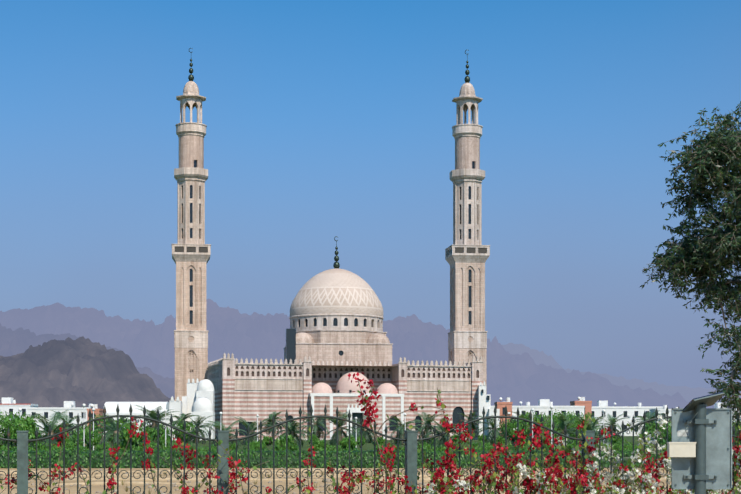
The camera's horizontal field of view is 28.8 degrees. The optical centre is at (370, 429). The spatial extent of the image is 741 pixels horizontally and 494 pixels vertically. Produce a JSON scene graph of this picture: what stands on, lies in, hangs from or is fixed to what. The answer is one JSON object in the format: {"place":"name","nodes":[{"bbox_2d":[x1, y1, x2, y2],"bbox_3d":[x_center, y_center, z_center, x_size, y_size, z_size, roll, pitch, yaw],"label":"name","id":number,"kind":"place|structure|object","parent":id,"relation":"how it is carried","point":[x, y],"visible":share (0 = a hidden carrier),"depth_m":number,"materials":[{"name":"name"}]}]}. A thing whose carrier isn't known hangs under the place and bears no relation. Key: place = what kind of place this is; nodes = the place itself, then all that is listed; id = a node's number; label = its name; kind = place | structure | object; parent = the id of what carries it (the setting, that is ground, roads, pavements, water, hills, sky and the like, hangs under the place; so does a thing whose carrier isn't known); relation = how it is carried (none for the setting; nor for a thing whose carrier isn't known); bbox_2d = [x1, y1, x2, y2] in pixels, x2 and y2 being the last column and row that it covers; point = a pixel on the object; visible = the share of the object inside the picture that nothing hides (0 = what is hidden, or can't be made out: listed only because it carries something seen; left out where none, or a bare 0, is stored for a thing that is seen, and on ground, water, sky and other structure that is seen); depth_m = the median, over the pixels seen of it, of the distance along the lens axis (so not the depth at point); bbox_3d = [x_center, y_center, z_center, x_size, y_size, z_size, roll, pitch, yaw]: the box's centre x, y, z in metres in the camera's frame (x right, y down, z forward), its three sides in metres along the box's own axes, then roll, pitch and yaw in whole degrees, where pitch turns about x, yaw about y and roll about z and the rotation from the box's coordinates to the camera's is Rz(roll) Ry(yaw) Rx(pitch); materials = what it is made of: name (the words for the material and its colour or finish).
{"place":"outdoors","nodes":[
{"label":"outdoors","id":0,"kind":"place"},
{"bbox_2d":[0,336,174,408],"bbox_3d":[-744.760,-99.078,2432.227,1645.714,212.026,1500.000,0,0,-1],"label":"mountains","id":1,"kind":"structure","parent":0,"point":[79,371],"depth_m":2614.25,"materials":[{"name":"grey stone"}]},
{"bbox_2d":[0,323,174,397],"bbox_3d":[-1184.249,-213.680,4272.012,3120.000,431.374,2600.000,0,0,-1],"label":"mountains","id":2,"kind":"structure","parent":0,"point":[18,340],"depth_m":5000.66,"materials":[{"name":"purple stone"}]},
{"bbox_2d":[0,298,736,408],"bbox_3d":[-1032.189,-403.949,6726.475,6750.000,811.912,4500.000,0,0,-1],"label":"mountains","id":3,"kind":"structure","parent":0,"point":[523,378],"depth_m":6362.48,"materials":[{"name":"purple stone"}]},
{"bbox_2d":[0,436,740,493],"bbox_3d":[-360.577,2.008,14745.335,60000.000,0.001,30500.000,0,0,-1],"label":"ground","id":4,"kind":"structure","parent":0,"point":[365,446],"depth_m":55.27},
{"bbox_2d":[166,378,214,440],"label":"white domed building","id":5,"kind":"structure","parent":4,"relation":"on","point":[199,399],"depth_m":258.98,"materials":[{"name":"white paint"}]},
{"bbox_2d":[171,48,210,400],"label":"minaret","id":6,"kind":"object","parent":4,"relation":"on","point":[191,251],"visible":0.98,"depth_m":286.23,"materials":[{"name":"stone"}]},
{"bbox_2d":[1,405,670,451],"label":"date palms","id":7,"kind":"object","parent":4,"relation":"on","point":[293,431],"visible":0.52,"depth_m":170.03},
{"bbox_2d":[207,353,483,439],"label":"mosque building","id":8,"kind":"structure","parent":4,"relation":"on","point":[248,392],"depth_m":268.53,"materials":[{"name":"beige stone"}]},
{"bbox_2d":[283,236,392,365],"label":"dome","id":9,"kind":"structure","parent":8,"relation":"on","point":[336,313],"depth_m":277.54,"materials":[{"name":"beige stone"}]},
{"bbox_2d":[18,404,677,451],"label":"garden lamp posts","id":10,"kind":"object","parent":4,"relation":"on","point":[257,415],"visible":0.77,"depth_m":120.07,"materials":[{"name":"metal"}]},
{"bbox_2d":[0,372,740,493],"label":"flowering bushes","id":11,"kind":"object","parent":4,"relation":"on","point":[573,484],"visible":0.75,"depth_m":19.66,"materials":[{"name":"plant"}]},
{"bbox_2d":[0,404,740,493],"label":"iron fence","id":12,"kind":"object","parent":4,"relation":"on","point":[22,440],"visible":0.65,"depth_m":19.43,"materials":[{"name":"metal"}]},
{"bbox_2d":[0,409,740,451],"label":"garden trees","id":13,"kind":"object","parent":4,"relation":"on","point":[21,424],"visible":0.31,"depth_m":104.17,"materials":[{"name":"green plant"}]},
{"bbox_2d":[0,449,740,467],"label":"hedge row","id":14,"kind":"object","parent":4,"relation":"on","point":[97,459],"visible":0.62,"depth_m":74.07,"materials":[{"name":"green plant"}]},
{"bbox_2d":[0,464,740,493],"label":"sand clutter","id":15,"kind":"object","parent":4,"relation":"on","point":[122,482],"visible":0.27,"depth_m":56.56,"materials":[{"name":"soil"}]},
{"bbox_2d":[445,50,489,393],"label":"minaret","id":16,"kind":"object","parent":4,"relation":"on","point":[467,253],"visible":0.9,"depth_m":287.75,"materials":[{"name":"stone"}]},
{"bbox_2d":[478,381,499,439],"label":"white building","id":17,"kind":"structure","parent":4,"relation":"on","point":[484,399],"depth_m":272.34,"materials":[{"name":"white paint"}]},
{"bbox_2d":[640,101,740,435],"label":"eucalyptus tree","id":18,"kind":"object","parent":4,"relation":"on","point":[712,155],"visible":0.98,"depth_m":29.73,"materials":[{"name":"green plant"}]},
{"bbox_2d":[667,392,731,493],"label":"road sign back","id":19,"kind":"object","parent":4,"relation":"on","point":[699,449],"visible":1,"depth_m":13.88,"materials":[{"name":"paint"}]},
{"bbox_2d":[0,397,740,436],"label":"town buildings","id":20,"kind":"structure","parent":0,"point":[579,406],"depth_m":397.50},
{"bbox_2d":[0,0,740,391],"label":"sky","id":21,"kind":"structure","parent":0,"point":[325,120],"materials":[{"name":"blue"}]},
{"bbox_2d":[502,343,740,404],"bbox_3d":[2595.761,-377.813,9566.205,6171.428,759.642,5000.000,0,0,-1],"label":"mountains","id":22,"kind":"structure","parent":0,"point":[688,394],"depth_m":10146.83,"materials":[{"name":"purple stone"}]}
]}

